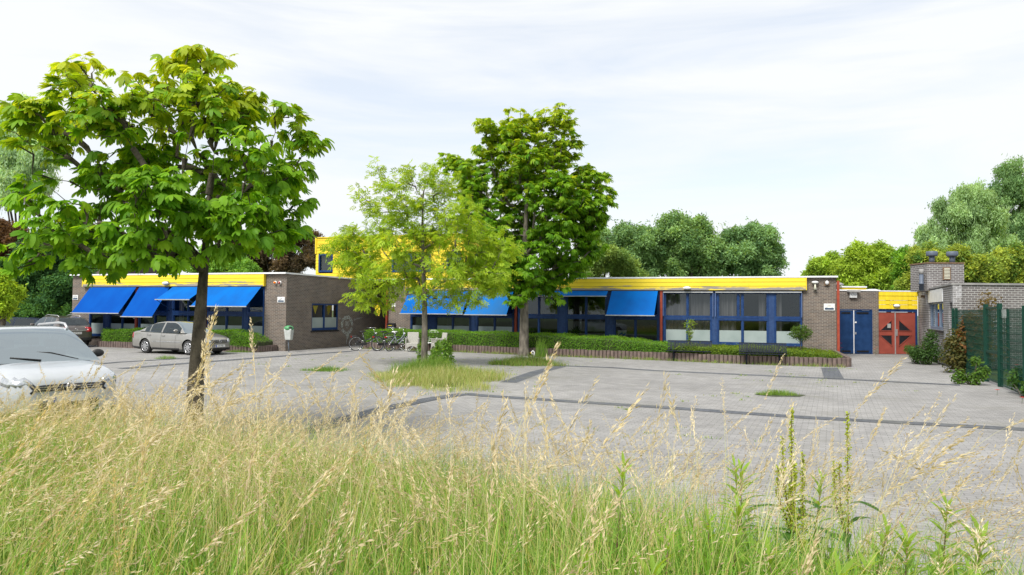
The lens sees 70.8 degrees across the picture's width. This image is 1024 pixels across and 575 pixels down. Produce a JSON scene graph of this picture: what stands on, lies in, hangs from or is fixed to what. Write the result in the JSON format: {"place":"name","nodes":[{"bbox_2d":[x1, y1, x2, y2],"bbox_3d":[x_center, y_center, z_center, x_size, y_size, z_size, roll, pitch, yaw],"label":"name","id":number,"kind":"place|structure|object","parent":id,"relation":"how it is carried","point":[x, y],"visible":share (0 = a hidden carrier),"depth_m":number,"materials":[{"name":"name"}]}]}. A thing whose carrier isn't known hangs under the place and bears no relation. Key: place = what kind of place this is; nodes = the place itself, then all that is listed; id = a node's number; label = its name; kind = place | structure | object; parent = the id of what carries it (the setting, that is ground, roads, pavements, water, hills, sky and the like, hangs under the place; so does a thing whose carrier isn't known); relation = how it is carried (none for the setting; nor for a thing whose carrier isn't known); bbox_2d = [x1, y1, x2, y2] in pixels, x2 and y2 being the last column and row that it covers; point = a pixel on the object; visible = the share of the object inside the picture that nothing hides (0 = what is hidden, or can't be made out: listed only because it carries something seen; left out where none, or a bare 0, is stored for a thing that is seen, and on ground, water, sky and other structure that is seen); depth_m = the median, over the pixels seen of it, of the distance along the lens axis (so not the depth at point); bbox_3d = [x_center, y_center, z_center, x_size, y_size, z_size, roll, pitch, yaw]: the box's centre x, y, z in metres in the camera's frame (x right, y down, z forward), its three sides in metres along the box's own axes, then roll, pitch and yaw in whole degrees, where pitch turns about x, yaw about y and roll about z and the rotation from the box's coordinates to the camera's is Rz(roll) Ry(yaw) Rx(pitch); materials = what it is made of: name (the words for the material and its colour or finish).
{"place":"outdoors","nodes":[
{"label":"outdoors","id":0,"kind":"place"},
{"bbox_2d":[0,305,1023,574],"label":"highest grass","id":1,"kind":"structure","parent":0,"point":[204,363],"depth_m":3.91,"materials":[{"name":"beige plant"}]},
{"bbox_2d":[0,0,1023,315],"label":"sky","id":2,"kind":"structure","parent":0,"point":[830,123],"materials":[{"name":"white"}]},
{"bbox_2d":[10,345,1023,574],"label":"paving","id":3,"kind":"structure","parent":0,"point":[986,403],"depth_m":14.47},
{"bbox_2d":[0,268,29,325],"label":"maple tree","id":4,"kind":"object","parent":3,"relation":"on","point":[12,295],"visible":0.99,"depth_m":32.84,"materials":[{"name":"green plant"}]},
{"bbox_2d":[0,217,29,257],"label":"copper beech","id":5,"kind":"object","parent":3,"relation":"on","point":[6,228],"visible":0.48,"depth_m":42.44,"materials":[{"name":"brown plant"}]},
{"bbox_2d":[0,92,62,230],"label":"willow tree","id":6,"kind":"object","parent":3,"relation":"on","point":[15,162],"visible":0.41,"depth_m":45.45,"materials":[{"name":"green plant"}]},
{"bbox_2d":[9,298,71,317],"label":"laurel shrub","id":7,"kind":"object","parent":3,"relation":"on","point":[25,310],"visible":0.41,"depth_m":40.00,"materials":[{"name":"green plant"}]},
{"bbox_2d":[0,223,98,312],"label":"dark tree","id":8,"kind":"object","parent":3,"relation":"on","point":[46,285],"visible":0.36,"depth_m":40.33,"materials":[{"name":"green plant"}]},
{"bbox_2d":[0,321,115,420],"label":"white crossover","id":9,"kind":"object","parent":3,"relation":"on","point":[58,354],"visible":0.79,"depth_m":12.57,"materials":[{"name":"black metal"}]},
{"bbox_2d":[30,314,91,345],"bbox_3d":[-23.781,2.179,37.731,4.410,1.784,2.085,-1,-2,37],"label":"parked crossover","id":10,"kind":"object","parent":3,"relation":"on","point":[79,327],"visible":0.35,"depth_m":36.76,"materials":[{"name":"grey metal"}]},
{"bbox_2d":[132,321,229,354],"bbox_3d":[-15.023,2.261,32.781,4.790,1.455,2.051,0,-2,25],"label":"parked sedan","id":11,"kind":"object","parent":3,"relation":"on","point":[174,336],"visible":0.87,"depth_m":32.14,"materials":[{"name":"silver metal"}]},
{"bbox_2d":[97,341,276,351],"bbox_3d":[-16.667,2.913,35.650,10.328,0.312,1.514,0,-2,13],"label":"planter edging","id":12,"kind":"object","parent":3,"relation":"on","point":[119,344],"visible":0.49,"depth_m":35.01,"materials":[{"name":"brick"}]},
{"bbox_2d":[300,393,469,432],"bbox_3d":[-2.474,2.509,14.896,0.800,0.001,6.284,0,-2,21],"label":"paving band","id":13,"kind":"object","parent":3,"relation":"on","point":[368,411],"visible":0.6,"depth_m":14.60,"materials":[{"name":"grey concrete"}]},
{"bbox_2d":[317,155,525,361],"bbox_3d":[-3.357,-0.964,26.443,7.832,7.805,4.132,1,-2,0],"label":"walnut tree","id":14,"kind":"object","parent":3,"relation":"on","point":[460,272],"visible":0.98,"depth_m":26.26,"materials":[{"name":"green plant"}]},
{"bbox_2d":[384,352,471,372],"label":"tree foot grass","id":15,"kind":"object","parent":3,"relation":"on","point":[432,362],"visible":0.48,"depth_m":23.57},
{"bbox_2d":[361,360,515,394],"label":"tree foot grass","id":16,"kind":"object","parent":3,"relation":"on","point":[427,378],"visible":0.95,"depth_m":20.56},
{"bbox_2d":[70,233,839,351],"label":"school building","id":17,"kind":"structure","parent":3,"relation":"on","point":[304,309],"depth_m":37.23,"materials":[{"name":"brown brick"}]},
{"bbox_2d":[70,286,136,313],"bbox_3d":[-21.511,0.647,38.004,3.270,1.454,1.240,0,-2,18],"label":"awning","id":18,"kind":"object","parent":17,"relation":"attached to","point":[104,299],"visible":0.94,"depth_m":37.97,"materials":[{"name":"fabric"}]},
{"bbox_2d":[120,286,170,316],"bbox_3d":[-18.866,0.722,37.117,2.070,1.613,1.242,0,-2,18],"label":"awning","id":19,"kind":"object","parent":17,"relation":"attached to","point":[143,303],"visible":0.98,"depth_m":37.10,"materials":[{"name":"fabric"}]},
{"bbox_2d":[154,286,196,309],"bbox_3d":[-16.735,0.533,36.412,2.160,1.243,1.242,0,-2,18],"label":"awning","id":20,"kind":"object","parent":17,"relation":"attached to","point":[180,292],"visible":0.83,"depth_m":36.38,"materials":[{"name":"fabric"}]},
{"bbox_2d":[189,286,261,310],"bbox_3d":[-14.099,0.528,35.529,3.360,1.244,1.239,0,-2,18],"label":"awning","id":21,"kind":"object","parent":17,"relation":"attached to","point":[230,296],"visible":0.84,"depth_m":35.45,"materials":[{"name":"fabric"}]},
{"bbox_2d":[207,307,243,331],"bbox_3d":[-14.454,1.301,36.354,2.220,2.620,0.125,0,-2,18],"label":"window","id":22,"kind":"structure","parent":17,"relation":"in","point":[226,313],"depth_m":36.30,"materials":[{"name":"blue paint"}]},
{"bbox_2d":[247,287,264,335],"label":"window","id":23,"kind":"structure","parent":17,"relation":"in","point":[257,329],"depth_m":35.72,"materials":[{"name":"blue paint"}]},
{"bbox_2d":[312,303,337,330],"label":"window","id":24,"kind":"structure","parent":17,"relation":"in","point":[322,323],"depth_m":38.36,"materials":[{"name":"blue paint"}]},
{"bbox_2d":[399,290,467,314],"bbox_3d":[-4.244,0.806,39.740,3.780,1.344,1.189,0,-2,18],"label":"awning","id":25,"kind":"object","parent":17,"relation":"attached to","point":[408,303],"visible":0.38,"depth_m":39.59,"materials":[{"name":"fabric"}]},
{"bbox_2d":[435,293,470,331],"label":"window","id":26,"kind":"structure","parent":17,"relation":"in","point":[468,328],"depth_m":40.06,"materials":[{"name":"blue paint"}]},
{"bbox_2d":[463,290,512,314],"bbox_3d":[-1.225,0.808,38.677,2.460,1.364,1.289,0,-2,18],"label":"awning","id":27,"kind":"object","parent":17,"relation":"attached to","point":[496,306],"visible":0.6,"depth_m":38.38,"materials":[{"name":"fabric"}]},
{"bbox_2d":[476,292,513,333],"bbox_3d":[-0.918,1.520,39.310,2.180,2.620,0.125,0,-2,18],"label":"window","id":28,"kind":"structure","parent":17,"relation":"in","point":[488,328],"depth_m":39.27,"materials":[{"name":"blue paint"}]},
{"bbox_2d":[518,297,558,335],"bbox_3d":[1.427,1.516,38.525,2.280,2.620,0.125,0,-2,18],"label":"window","id":29,"kind":"structure","parent":17,"relation":"in","point":[530,316],"depth_m":38.48,"materials":[{"name":"blue paint"}]},
{"bbox_2d":[517,290,607,312],"bbox_3d":[2.577,0.749,37.718,4.940,1.239,0.718,0,-2,18],"label":"awning","id":30,"kind":"object","parent":17,"relation":"attached to","point":[588,293],"visible":0.48,"depth_m":37.29,"materials":[{"name":"fabric"}]},
{"bbox_2d":[566,295,606,335],"bbox_3d":[3.890,1.511,37.702,2.200,2.620,0.125,0,-2,18],"label":"window","id":31,"kind":"structure","parent":17,"relation":"in","point":[586,316],"depth_m":37.67,"materials":[{"name":"blue paint"}]},
{"bbox_2d":[534,321,656,339],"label":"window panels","id":32,"kind":"object","parent":17,"relation":"in","point":[599,327],"visible":0.17,"depth_m":40.37,"materials":[{"name":"glass"}]},
{"bbox_2d":[605,290,657,315],"bbox_3d":[6.032,0.764,36.083,2.430,1.314,1.608,0,-2,18],"label":"awning","id":33,"kind":"object","parent":17,"relation":"attached to","point":[632,302],"visible":1,"depth_m":36.04,"materials":[{"name":"fabric"}]},
{"bbox_2d":[614,291,658,341],"bbox_3d":[6.363,1.507,36.874,2.310,2.620,0.125,0,-2,18],"label":"window","id":34,"kind":"structure","parent":17,"relation":"in","point":[656,317],"depth_m":36.79,"materials":[{"name":"blue paint"}]},
{"bbox_2d":[666,294,685,329],"bbox_3d":[8.337,1.472,36.492,1.080,2.500,0.069,0,-2,18],"label":"curtain","id":35,"kind":"object","parent":17,"relation":"hanging from","point":[675,304],"visible":0.66,"depth_m":36.51,"materials":[{"name":"fabric"}]},
{"bbox_2d":[664,291,711,343],"bbox_3d":[8.803,1.502,36.059,2.360,2.620,0.125,0,-2,18],"label":"window","id":36,"kind":"structure","parent":17,"relation":"in","point":[669,334],"depth_m":36.05,"materials":[{"name":"blue paint"}]},
{"bbox_2d":[691,294,709,329],"bbox_3d":[9.488,1.471,36.150,1.000,2.500,0.069,0,-2,19],"label":"curtain","id":37,"kind":"object","parent":17,"relation":"hanging from","point":[700,304],"visible":0.46,"depth_m":36.16,"materials":[{"name":"fabric"}]},
{"bbox_2d":[719,294,735,329],"bbox_3d":[10.665,1.166,35.683,0.850,1.900,0.069,0,-2,19],"label":"curtain","id":38,"kind":"object","parent":17,"relation":"hanging from","point":[727,304],"visible":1,"depth_m":35.68,"materials":[{"name":"fabric"}]},
{"bbox_2d":[717,291,768,345],"bbox_3d":[11.283,1.497,35.230,2.410,2.620,0.125,0,-2,18],"label":"window","id":39,"kind":"structure","parent":17,"relation":"in","point":[731,337],"depth_m":35.22,"materials":[{"name":"blue paint"}]},
{"bbox_2d":[774,291,801,345],"bbox_3d":[13.250,1.494,34.572,1.260,2.620,0.125,0,-2,18],"label":"window","id":40,"kind":"structure","parent":17,"relation":"in","point":[779,336],"depth_m":34.59,"materials":[{"name":"blue paint"}]},
{"bbox_2d":[0,393,1023,574],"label":"grass bank","id":41,"kind":"structure","parent":3,"relation":"on","point":[264,540],"depth_m":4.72,"materials":[{"name":"green plant"}]},
{"bbox_2d":[0,44,334,443],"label":"chestnut tree","id":42,"kind":"object","parent":41,"relation":"on","point":[217,215],"visible":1,"depth_m":10.32,"materials":[{"name":"green plant"}]},
{"bbox_2d":[0,401,1023,574],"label":"meadow grass","id":43,"kind":"structure","parent":41,"relation":"on","point":[194,563],"depth_m":4.03,"materials":[{"name":"green plant"}]},
{"bbox_2d":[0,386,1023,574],"bbox_3d":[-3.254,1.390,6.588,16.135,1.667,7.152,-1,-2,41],"label":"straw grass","id":44,"kind":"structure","parent":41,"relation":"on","point":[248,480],"depth_m":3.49,"materials":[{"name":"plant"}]},
{"bbox_2d":[0,361,1023,574],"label":"tall oat grass","id":45,"kind":"structure","parent":41,"relation":"on","point":[166,409],"depth_m":3.24,"materials":[{"name":"beige plant"}]},
{"bbox_2d":[594,451,646,574],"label":"leafy weed","id":46,"kind":"object","parent":41,"relation":"on","point":[619,493],"visible":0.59,"depth_m":3.58,"materials":[{"name":"green plant"}]},
{"bbox_2d":[633,550,675,574],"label":"leafy weed","id":47,"kind":"object","parent":41,"relation":"on","point":[652,564],"visible":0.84,"depth_m":2.54,"materials":[{"name":"green plant"}]},
{"bbox_2d":[645,524,690,574],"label":"leafy weed","id":48,"kind":"object","parent":41,"relation":"on","point":[665,545],"visible":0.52,"depth_m":2.99,"materials":[{"name":"green plant"}]},
{"bbox_2d":[681,504,736,574],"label":"leafy weed","id":49,"kind":"object","parent":41,"relation":"on","point":[708,529],"visible":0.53,"depth_m":3.23,"materials":[{"name":"green plant"}]},
{"bbox_2d":[701,493,763,574],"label":"leafy weed","id":50,"kind":"object","parent":41,"relation":"on","point":[738,510],"visible":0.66,"depth_m":3.10,"materials":[{"name":"green plant"}]},
{"bbox_2d":[715,458,776,554],"bbox_3d":[1.319,1.429,4.180,0.365,0.872,0.408,2,-2,-35],"label":"leafy weed","id":51,"kind":"object","parent":41,"relation":"on","point":[741,476],"visible":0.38,"depth_m":4.23,"materials":[{"name":"green plant"}]},
{"bbox_2d":[752,533,792,574],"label":"leafy weed","id":52,"kind":"object","parent":41,"relation":"on","point":[771,560],"visible":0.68,"depth_m":2.83,"materials":[{"name":"green plant"}]},
{"bbox_2d":[546,396,1023,574],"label":"verge stalks","id":53,"kind":"object","parent":41,"relation":"on","point":[869,478],"visible":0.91,"depth_m":3.16,"materials":[{"name":"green plant"}]},
{"bbox_2d":[750,407,834,571],"bbox_3d":[1.580,1.272,4.057,0.496,1.191,0.490,1,-2,0],"label":"dock plant","id":54,"kind":"object","parent":41,"relation":"on","point":[793,507],"visible":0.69,"depth_m":4.04,"materials":[{"name":"green plant"}]},
{"bbox_2d":[756,451,839,573],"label":"dock plant","id":55,"kind":"object","parent":41,"relation":"on","point":[803,509],"visible":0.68,"depth_m":3.96,"materials":[{"name":"green plant"}]},
{"bbox_2d":[578,481,1022,574],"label":"verge grass","id":56,"kind":"structure","parent":41,"relation":"on","point":[677,558],"depth_m":3.11,"materials":[{"name":"green plant"}]},
{"bbox_2d":[796,468,843,562],"bbox_3d":[1.774,1.507,4.240,0.346,0.867,0.339,2,-2,-41],"label":"leafy weed","id":57,"kind":"object","parent":41,"relation":"on","point":[820,489],"visible":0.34,"depth_m":4.25,"materials":[{"name":"green plant"}]},
{"bbox_2d":[809,411,889,572],"bbox_3d":[2.036,1.377,4.354,0.496,1.249,0.490,1,-2,0],"label":"dock plant","id":58,"kind":"object","parent":41,"relation":"on","point":[848,538],"visible":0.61,"depth_m":4.37,"materials":[{"name":"green plant"}]},
{"bbox_2d":[854,514,903,574],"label":"leafy weed","id":59,"kind":"object","parent":41,"relation":"on","point":[882,538],"visible":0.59,"depth_m":3.21,"materials":[{"name":"green plant"}]},
{"bbox_2d":[879,521,937,574],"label":"leafy weed","id":60,"kind":"object","parent":41,"relation":"on","point":[906,543],"visible":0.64,"depth_m":3.17,"materials":[{"name":"green plant"}]},
{"bbox_2d":[908,489,970,574],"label":"leafy weed","id":61,"kind":"object","parent":41,"relation":"on","point":[940,528],"visible":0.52,"depth_m":3.88,"materials":[{"name":"green plant"}]},
{"bbox_2d":[943,514,1006,574],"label":"leafy weed","id":62,"kind":"object","parent":41,"relation":"on","point":[976,523],"visible":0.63,"depth_m":3.13,"materials":[{"name":"green plant"}]},
{"bbox_2d":[123,357,918,441],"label":"joint weeds","id":63,"kind":"object","parent":3,"relation":"on","point":[621,406],"visible":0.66,"depth_m":18.30,"materials":[{"name":"green plant"}]},
{"bbox_2d":[485,352,567,366],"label":"tree foot grass","id":64,"kind":"object","parent":3,"relation":"on","point":[533,360],"visible":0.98,"depth_m":27.39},
{"bbox_2d":[435,102,618,355],"bbox_3d":[0.812,-2.705,33.449,7.565,11.893,5.925,2,-2,-31],"label":"chestnut tree","id":65,"kind":"object","parent":3,"relation":"on","point":[570,204],"visible":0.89,"depth_m":33.00,"materials":[{"name":"green plant"}]},
{"bbox_2d":[501,365,565,382],"bbox_3d":[0.845,2.843,24.041,0.649,0.001,7.062,0,-2,17],"label":"paving band","id":66,"kind":"object","parent":3,"relation":"on","point":[519,378],"visible":0.9,"depth_m":22.96,"materials":[{"name":"grey concrete"}]},
{"bbox_2d":[362,347,845,367],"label":"planter foot weeds","id":67,"kind":"object","parent":3,"relation":"on","point":[714,361],"visible":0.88,"depth_m":30.92,"materials":[{"name":"green plant"}]},
{"bbox_2d":[361,342,851,366],"bbox_3d":[3.040,2.980,32.864,23.581,0.352,6.114,0,-2,11],"label":"planter edging","id":68,"kind":"object","parent":3,"relation":"on","point":[835,362],"visible":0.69,"depth_m":30.75,"materials":[{"name":"concrete"}]},
{"bbox_2d":[666,340,711,360],"bbox_3d":[7.470,2.682,30.373,1.820,0.865,0.652,0,-2,20],"label":"park bench","id":69,"kind":"object","parent":3,"relation":"on","point":[704,343],"visible":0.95,"depth_m":30.55,"materials":[{"name":"metal"}]},
{"bbox_2d":[464,393,1023,430],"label":"paving band","id":70,"kind":"object","parent":3,"relation":"on","point":[798,416],"visible":0.96,"depth_m":14.56,"materials":[{"name":"grey concrete"}]},
{"bbox_2d":[561,365,959,385],"bbox_3d":[7.454,2.906,24.169,12.898,0.001,0.762,-1,-2,30],"label":"paving band","id":71,"kind":"object","parent":3,"relation":"on","point":[771,375],"visible":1,"depth_m":23.68,"materials":[{"name":"grey concrete"}]},
{"bbox_2d":[739,342,787,364],"bbox_3d":[10.010,2.651,28.736,1.820,0.865,0.652,0,-2,17],"label":"park bench","id":72,"kind":"object","parent":3,"relation":"on","point":[779,345],"visible":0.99,"depth_m":28.90,"materials":[{"name":"metal"}]},
{"bbox_2d":[790,286,917,353],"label":"entrance block","id":73,"kind":"structure","parent":3,"relation":"on","point":[868,324],"depth_m":37.09,"materials":[{"name":"brown brick"}]},
{"bbox_2d":[840,310,852,352],"bbox_3d":[17.218,2.280,37.096,0.725,2.225,0.068,1,-2,0],"label":"door","id":74,"kind":"structure","parent":73,"relation":"in","point":[846,316],"depth_m":37.08,"materials":[{"name":"blue paint"}]},
{"bbox_2d":[854,310,870,353],"bbox_3d":[18.062,2.288,37.096,0.885,2.225,0.068,1,-2,0],"label":"door","id":75,"kind":"structure","parent":73,"relation":"in","point":[862,338],"depth_m":37.08,"materials":[{"name":"blue paint"}]},
{"bbox_2d":[879,312,894,353],"bbox_3d":[19.300,2.343,37.123,0.840,2.140,0.071,1,-2,0],"label":"door","id":76,"kind":"structure","parent":73,"relation":"in","point":[886,335],"depth_m":37.10,"materials":[{"name":"red paint"}]},
{"bbox_2d":[896,312,914,353],"bbox_3d":[20.277,2.351,37.123,1.015,2.140,0.071,1,-2,0],"label":"door","id":77,"kind":"structure","parent":73,"relation":"in","point":[905,321],"depth_m":37.11,"materials":[{"name":"red paint"}]},
{"bbox_2d":[906,329,942,364],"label":"bush","id":78,"kind":"object","parent":3,"relation":"on","point":[930,350],"visible":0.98,"depth_m":29.66,"materials":[{"name":"green plant"}]},
{"bbox_2d":[937,318,995,372],"bbox_3d":[16.134,1.986,25.515,2.048,2.117,1.386,1,-2,0],"label":"maple shrub","id":79,"kind":"object","parent":3,"relation":"on","point":[958,362],"visible":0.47,"depth_m":25.36,"materials":[{"name":"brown plant"}]},
{"bbox_2d":[949,356,991,384],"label":"weed clump","id":80,"kind":"object","parent":3,"relation":"on","point":[960,377],"visible":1,"depth_m":21.20,"materials":[{"name":"green plant"}]},
{"bbox_2d":[951,305,1023,396],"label":"fence","id":81,"kind":"object","parent":3,"relation":"on","point":[1006,354],"visible":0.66,"depth_m":20.45,"materials":[{"name":"green metal"}]},
{"bbox_2d":[983,303,1005,386],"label":"fence gate","id":82,"kind":"structure","parent":81,"relation":"attached to","point":[991,336],"depth_m":21.51,"materials":[{"name":"green metal"}]},
{"bbox_2d":[1005,366,1023,396],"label":"fence weeds","id":83,"kind":"object","parent":3,"relation":"on","point":[1014,382],"visible":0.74,"depth_m":18.82,"materials":[{"name":"green plant"}]},
{"bbox_2d":[332,310,1016,387],"bbox_3d":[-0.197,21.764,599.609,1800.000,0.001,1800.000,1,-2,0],"label":"ground","id":84,"kind":"structure","parent":0,"point":[1004,380],"depth_m":26.26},
{"bbox_2d":[186,242,261,272],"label":"light tree","id":85,"kind":"object","parent":84,"relation":"on","point":[245,265],"visible":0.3,"depth_m":57.45,"materials":[{"name":"green plant"}]},
{"bbox_2d":[233,229,324,273],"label":"copper beech","id":86,"kind":"object","parent":84,"relation":"on","point":[291,262],"visible":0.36,"depth_m":61.10,"materials":[{"name":"brown plant"}]},
{"bbox_2d":[579,241,648,276],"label":"maple tree","id":87,"kind":"object","parent":84,"relation":"on","point":[616,262],"visible":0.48,"depth_m":51.23,"materials":[{"name":"green plant"}]},
{"bbox_2d":[599,219,673,276],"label":"ash tree","id":88,"kind":"object","parent":84,"relation":"on","point":[639,241],"visible":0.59,"depth_m":60.80,"materials":[{"name":"green plant"}]},
{"bbox_2d":[652,207,731,276],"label":"ash tree","id":89,"kind":"object","parent":84,"relation":"on","point":[696,245],"visible":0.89,"depth_m":61.10,"materials":[{"name":"green plant"}]},
{"bbox_2d":[715,216,789,275],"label":"ash tree","id":90,"kind":"object","parent":84,"relation":"on","point":[754,249],"visible":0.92,"depth_m":61.08,"materials":[{"name":"green plant"}]},
{"bbox_2d":[800,250,842,281],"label":"maple tree","id":91,"kind":"object","parent":84,"relation":"on","point":[817,266],"visible":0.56,"depth_m":51.68,"materials":[{"name":"green plant"}]},
{"bbox_2d":[829,237,885,288],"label":"maple tree","id":92,"kind":"object","parent":84,"relation":"on","point":[856,265],"visible":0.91,"depth_m":49.45,"materials":[{"name":"green plant"}]},
{"bbox_2d":[869,239,895,289],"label":"maple tree","id":93,"kind":"object","parent":84,"relation":"on","point":[883,251],"visible":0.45,"depth_m":49.53,"materials":[{"name":"green plant"}]},
{"bbox_2d":[888,244,919,300],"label":"green tree","id":94,"kind":"object","parent":84,"relation":"on","point":[898,255],"visible":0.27,"depth_m":46.95,"materials":[{"name":"green plant"}]},
{"bbox_2d":[892,239,1023,292],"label":"variegated shrub","id":95,"kind":"object","parent":84,"relation":"on","point":[1000,265],"visible":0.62,"depth_m":43.51,"materials":[{"name":"green plant"}]},
{"bbox_2d":[910,177,1022,255],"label":"willow tree","id":96,"kind":"object","parent":84,"relation":"on","point":[972,216],"visible":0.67,"depth_m":55.43,"materials":[{"name":"green plant"}]},
{"bbox_2d":[917,283,1023,367],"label":"brick annex","id":97,"kind":"object","parent":84,"relation":"on","point":[936,304],"visible":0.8,"depth_m":27.82,"materials":[{"name":"brick"}]},
{"bbox_2d":[930,302,942,329],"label":"window","id":98,"kind":"structure","parent":97,"relation":"in","point":[936,309],"depth_m":32.06,"materials":[{"name":"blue glass"}]},
{"bbox_2d":[909,251,964,291],"bbox_3d":[20.025,-0.754,33.936,1.760,1.854,1.485,1,-2,0],"label":"chimney stack","id":99,"kind":"object","parent":97,"relation":"on","point":[941,273],"visible":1,"depth_m":33.25,"materials":[{"name":"grey brick"}]},
{"bbox_2d":[987,153,1023,248],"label":"willow tree","id":100,"kind":"object","parent":84,"relation":"on","point":[1009,188],"visible":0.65,"depth_m":59.67,"materials":[{"name":"green plant"}]},
{"label":"soil bed","id":101,"kind":"structure","parent":0,"visible":0},
{"bbox_2d":[364,327,676,352],"bbox_3d":[-0.102,2.537,35.397,16.686,0.959,2.673,0,-2,25],"label":"hedge","id":102,"kind":"object","parent":101,"relation":"on","point":[503,338],"visible":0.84,"depth_m":34.03,"materials":[{"name":"plant"}]},
{"bbox_2d":[672,342,842,359],"bbox_3d":[10.307,2.685,30.645,6.870,0.590,3.986,0,-2,14],"label":"hedge","id":103,"kind":"object","parent":101,"relation":"on","point":[719,349],"visible":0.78,"depth_m":29.61,"materials":[{"name":"plant"}]},
{"bbox_2d":[787,323,812,348],"bbox_3d":[12.275,2.202,30.566,1.102,1.384,1.012,-1,-3,42],"label":"ball tree","id":104,"kind":"object","parent":101,"relation":"on","point":[800,332],"visible":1,"depth_m":30.45,"materials":[{"name":"green plant"}]},
{"label":"soil bed","id":105,"kind":"structure","parent":0,"visible":0},
{"bbox_2d":[100,327,272,347],"bbox_3d":[-16.587,2.420,36.056,10.247,0.934,1.583,0,-2,20],"label":"hedge","id":106,"kind":"object","parent":105,"relation":"on","point":[238,337],"visible":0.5,"depth_m":34.86,"materials":[{"name":"plant"}]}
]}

